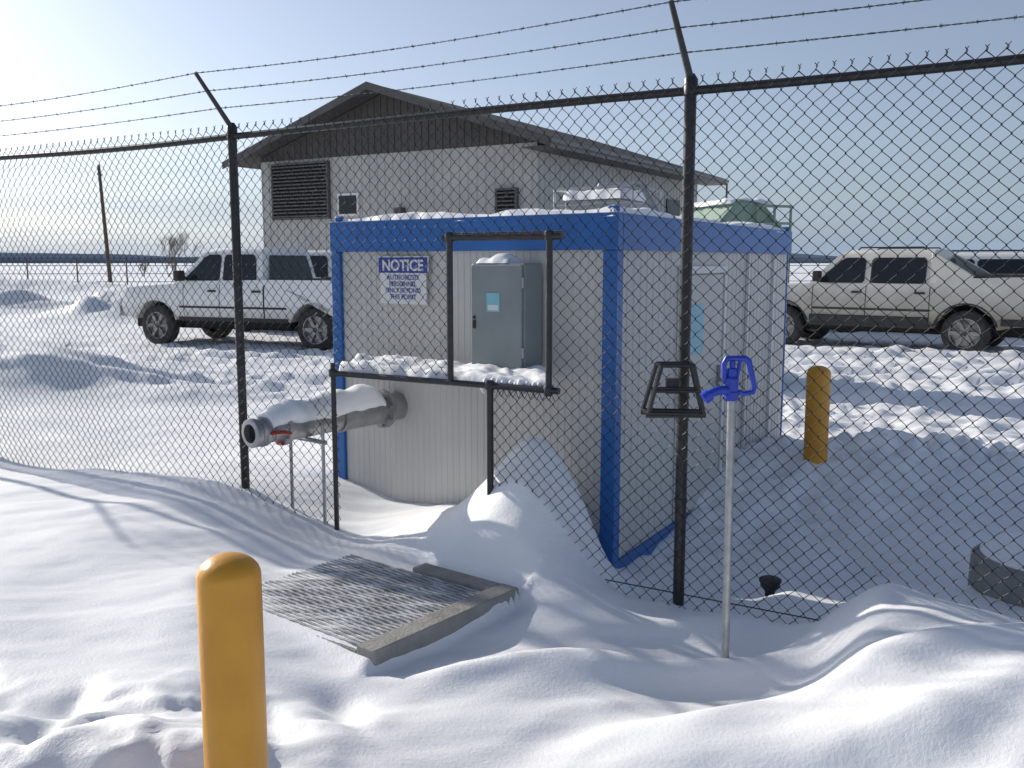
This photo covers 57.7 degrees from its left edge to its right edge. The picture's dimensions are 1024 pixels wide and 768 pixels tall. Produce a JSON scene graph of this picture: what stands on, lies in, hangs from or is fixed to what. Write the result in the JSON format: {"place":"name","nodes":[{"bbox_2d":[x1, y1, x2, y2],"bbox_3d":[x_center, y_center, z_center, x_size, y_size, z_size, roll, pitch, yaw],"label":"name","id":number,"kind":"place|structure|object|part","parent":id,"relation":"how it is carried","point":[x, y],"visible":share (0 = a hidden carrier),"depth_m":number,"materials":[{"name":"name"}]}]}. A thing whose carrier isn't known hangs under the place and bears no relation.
{"place":"outdoors","nodes":[
{"label":"outdoors","id":0,"kind":"place"},
{"bbox_2d":[0,252,837,260],"bbox_3d":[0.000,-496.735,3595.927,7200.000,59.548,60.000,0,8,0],"label":"distant hills","id":1,"kind":"structure","parent":0,"point":[148,256],"depth_m":3566.69,"materials":[{"name":"white snow"}]},
{"bbox_2d":[0,263,1023,767],"bbox_3d":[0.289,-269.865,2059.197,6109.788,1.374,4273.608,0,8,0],"label":"snow ground","id":2,"kind":"structure","parent":0,"point":[568,655],"depth_m":4.56,"materials":[{"name":"white snow"}]},
{"bbox_2d":[97,165,112,282],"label":"utility pole","id":3,"kind":"object","parent":2,"relation":"on","point":[108,261],"visible":0.61,"depth_m":65.04,"materials":[{"name":"brown wood"}]},
{"bbox_2d":[138,260,148,276],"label":"bare tree","id":4,"kind":"object","parent":2,"relation":"on","point":[140,267],"visible":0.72,"depth_m":97.16,"materials":[{"name":"brown plant"}]},
{"bbox_2d":[158,224,203,276],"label":"bare tree","id":5,"kind":"object","parent":2,"relation":"on","point":[173,251],"visible":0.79,"depth_m":90.87,"materials":[{"name":"brown plant"}]},
{"bbox_2d":[119,248,332,349],"bbox_3d":[-4.822,-1.740,18.519,6.060,1.915,2.440,3,8,21],"label":"pickup truck","id":6,"kind":"object","parent":2,"relation":"on","point":[304,275],"visible":0.56,"depth_m":17.79,"materials":[{"name":"white paint"}]},
{"bbox_2d":[196,552,268,767],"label":"bollard","id":7,"kind":"object","parent":2,"relation":"on","point":[231,645],"visible":1,"depth_m":2.41,"materials":[{"name":"metal"}]},
{"bbox_2d":[244,250,331,331],"bbox_3d":[-4.142,-2.183,21.890,6.060,1.915,2.440,3,8,21],"label":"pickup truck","id":8,"kind":"object","parent":2,"relation":"on","point":[323,259],"depth_m":20.96,"materials":[{"name":"black glass"}]},
{"bbox_2d":[242,384,407,523],"bbox_3d":[-1.139,0.521,5.841,0.360,0.995,1.178,6,10,39],"label":"pipe","id":9,"kind":"object","parent":2,"relation":"on","point":[285,422],"visible":0.92,"depth_m":5.64,"materials":[{"name":"metal"}]},
{"bbox_2d":[262,554,517,665],"bbox_3d":[-0.677,1.107,4.469,1.062,0.238,0.950,6,10,38],"label":"grated vault","id":10,"kind":"object","parent":2,"relation":"on","point":[422,626],"visible":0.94,"depth_m":4.35,"materials":[{"name":"metal"}]},
{"bbox_2d":[0,259,830,262],"bbox_3d":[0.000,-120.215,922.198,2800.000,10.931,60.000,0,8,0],"label":"distant treeline","id":11,"kind":"object","parent":2,"relation":"on","point":[162,260],"visible":0.03,"depth_m":892.29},
{"bbox_2d":[0,257,835,284],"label":"distant fence","id":12,"kind":"object","parent":2,"relation":"on","point":[175,265],"visible":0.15,"depth_m":57.85,"materials":[{"name":"grey wood"}]},
{"bbox_2d":[262,142,697,249],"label":"walls","id":13,"kind":"structure","parent":2,"relation":"on","point":[676,194],"depth_m":27.60,"materials":[{"name":"beige metal"}]},
{"bbox_2d":[270,160,330,219],"bbox_3d":[-6.783,-6.177,29.797,2.437,1.790,0.128,4,9,30],"label":"louver","id":14,"kind":"object","parent":13,"relation":"attached to","point":[293,165],"visible":0.89,"depth_m":29.73,"materials":[{"name":"grey metal"}]},
{"bbox_2d":[274,163,326,217],"bbox_3d":[-6.755,-6.183,29.843,2.317,1.670,0.016,4,9,30],"label":"louver back","id":15,"kind":"object","parent":13,"relation":"attached to","point":[300,189],"visible":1,"depth_m":29.84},
{"bbox_2d":[238,90,379,169],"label":"roof overhang","id":16,"kind":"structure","parent":13,"relation":"on","point":[350,104],"depth_m":28.86,"materials":[{"name":"metal"}]},
{"bbox_2d":[222,82,366,168],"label":"rake fascia","id":17,"kind":"structure","parent":16,"relation":"attached to","point":[335,102],"depth_m":28.15,"materials":[{"name":"brown metal"}]},
{"bbox_2d":[337,193,359,215],"bbox_3d":[-5.089,-5.570,28.904,0.843,0.700,0.056,4,9,30],"label":"window frame","id":18,"kind":"object","parent":13,"relation":"attached to","point":[357,204],"visible":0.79,"depth_m":28.83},
{"bbox_2d":[339,195,356,213],"bbox_3d":[-5.105,-5.567,28.877,0.703,0.560,0.004,4,9,30],"label":"window glass","id":19,"kind":"object","parent":18,"relation":"in","point":[345,205],"visible":0.86,"depth_m":28.87,"materials":[{"name":"black glass"}]},
{"bbox_2d":[261,94,535,161],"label":"gable","id":20,"kind":"structure","parent":13,"relation":"on","point":[410,129],"depth_m":27.77,"materials":[{"name":"metal"}]},
{"bbox_2d":[260,95,532,161],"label":"gable ribs","id":21,"kind":"object","parent":20,"relation":"attached to","point":[393,135],"visible":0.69,"depth_m":27.72,"materials":[{"name":"metal"}]},
{"bbox_2d":[394,207,405,213],"bbox_3d":[-3.353,-5.149,27.810,0.240,0.250,0.246,4,9,30],"label":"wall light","id":22,"kind":"object","parent":13,"relation":"attached to","point":[399,210],"visible":0.64,"depth_m":27.71,"materials":[{"name":"black metal"}]},
{"bbox_2d":[261,142,696,249],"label":"siding ribs","id":23,"kind":"object","parent":13,"relation":"attached to","point":[536,181],"visible":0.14,"depth_m":27.41,"materials":[{"name":"beige metal"}]},
{"bbox_2d":[495,187,518,212],"bbox_3d":[-0.147,-5.118,25.968,0.706,0.690,0.128,4,9,30],"label":"louver","id":24,"kind":"object","parent":13,"relation":"attached to","point":[513,190],"visible":0.74,"depth_m":25.93,"materials":[{"name":"grey metal"}]},
{"bbox_2d":[499,190,514,210],"bbox_3d":[-0.119,-5.124,26.014,0.586,0.570,0.016,4,9,30],"label":"louver back","id":25,"kind":"object","parent":13,"relation":"attached to","point":[507,198],"visible":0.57,"depth_m":26.00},
{"bbox_2d":[521,145,719,185],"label":"soffit","id":26,"kind":"structure","parent":13,"relation":"attached to","point":[568,154],"depth_m":28.34,"materials":[{"name":"brown metal"}]},
{"bbox_2d":[666,199,679,215],"bbox_3d":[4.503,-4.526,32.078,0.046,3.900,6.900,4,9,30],"label":"side window","id":27,"kind":"structure","parent":13,"relation":"attached to","point":[674,209],"depth_m":34.19,"materials":[{"name":"grey glass"}]},
{"bbox_2d":[0,0,1023,623],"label":"chain link fence","id":28,"kind":"object","parent":2,"relation":"on","point":[492,378],"visible":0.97,"depth_m":4.64,"materials":[{"name":"black metal"}]},
{"bbox_2d":[641,361,705,417],"bbox_3d":[0.735,0.023,4.214,0.291,0.244,0.140,0,8,0],"label":"hose hanger bracket","id":29,"kind":"object","parent":28,"relation":"attached to","point":[670,387],"visible":1,"depth_m":4.17,"materials":[{"name":"black plastic"}]},
{"bbox_2d":[329,182,791,568],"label":"equipment shed","id":30,"kind":"structure","parent":2,"relation":"on","point":[430,447],"depth_m":5.96,"materials":[{"name":"blue paint"}]},
{"bbox_2d":[378,256,428,304],"bbox_3d":[-0.711,-0.676,6.056,0.440,0.310,0.008,5,9,35],"label":"notice sign","id":31,"kind":"object","parent":30,"relation":"attached to","point":[402,278],"visible":0.9,"depth_m":6.05,"materials":[{"name":"white metal"}]},
{"bbox_2d":[471,253,541,368],"bbox_3d":[-0.037,-0.381,5.471,0.386,0.768,0.214,5,9,35],"label":"control cabinet","id":32,"kind":"object","parent":30,"relation":"attached to","point":[506,309],"visible":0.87,"depth_m":5.38,"materials":[{"name":"grey metal"}]},
{"bbox_3d":[-0.089,-0.379,5.403,0.364,0.624,0.019,5,9,35],"label":"cabinet door","id":33,"kind":"part","parent":32,"relation":"part of","materials":[{"name":"grey metal"}]},
{"bbox_2d":[686,274,723,511],"bbox_3d":[1.328,0.050,6.552,0.020,1.630,0.841,4,9,30],"label":"door","id":34,"kind":"structure","parent":30,"relation":"in","point":[710,280],"depth_m":6.62,"materials":[{"name":"white metal"}]},
{"bbox_2d":[700,355,756,657],"bbox_3d":[0.874,0.616,3.848,0.240,1.474,0.061,-2,8,-12],"label":"yard hydrant","id":35,"kind":"object","parent":2,"relation":"on","point":[730,391],"visible":0.98,"depth_m":3.79,"materials":[{"name":"metal"}]},
{"bbox_2d":[680,197,791,365],"bbox_3d":[2.790,-1.198,12.312,1.120,2.461,1.529,-2,8,-16],"label":"storage tank","id":36,"kind":"object","parent":2,"relation":"on","point":[736,208],"visible":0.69,"depth_m":11.56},
{"bbox_2d":[759,575,781,596],"bbox_3d":[1.360,1.136,4.910,0.114,0.236,0.116,0,8,0],"label":"valve riser","id":37,"kind":"object","parent":2,"relation":"on","point":[771,585],"visible":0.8,"depth_m":4.87,"materials":[{"name":"black plastic"}]},
{"bbox_2d":[803,365,830,463],"bbox_3d":[2.310,0.493,7.075,0.176,1.275,0.176,0,8,0],"label":"bollard","id":38,"kind":"object","parent":2,"relation":"on","point":[812,403],"visible":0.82,"depth_m":6.97,"materials":[{"name":"metal"}]},
{"bbox_2d":[785,246,1023,350],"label":"sport utility truck","id":39,"kind":"object","parent":2,"relation":"on","point":[953,299],"visible":0.72,"depth_m":16.86,"materials":[{"name":"paint"}]},
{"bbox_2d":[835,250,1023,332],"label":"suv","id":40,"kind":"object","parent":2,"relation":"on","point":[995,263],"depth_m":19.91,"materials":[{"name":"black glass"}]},
{"bbox_2d":[968,532,1023,607],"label":"concrete manhole","id":41,"kind":"object","parent":2,"relation":"on","point":[1013,548],"visible":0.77,"depth_m":4.55,"materials":[{"name":"grey concrete"}]},
{"bbox_2d":[0,0,1023,256],"label":"sky","id":42,"kind":"structure","parent":0,"point":[49,49],"materials":[{"name":"blue"}]},
{"bbox_2d":[386,87,720,177],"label":"roof","id":43,"kind":"structure","parent":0,"point":[566,137],"depth_m":30.13,"materials":[{"name":"metal"}]},
{"bbox_2d":[366,81,549,145],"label":"rake fascia","id":44,"kind":"structure","parent":43,"relation":"attached to","point":[507,128],"depth_m":25.50,"materials":[{"name":"metal"}]},
{"bbox_2d":[550,137,728,197],"bbox_3d":[4.762,-6.632,30.473,0.139,1.240,14.600,4,9,30],"label":"gutter","id":45,"kind":"object","parent":43,"relation":"attached to","point":[591,151],"visible":0.81,"depth_m":28.26,"materials":[{"name":"brown metal"}]}
]}

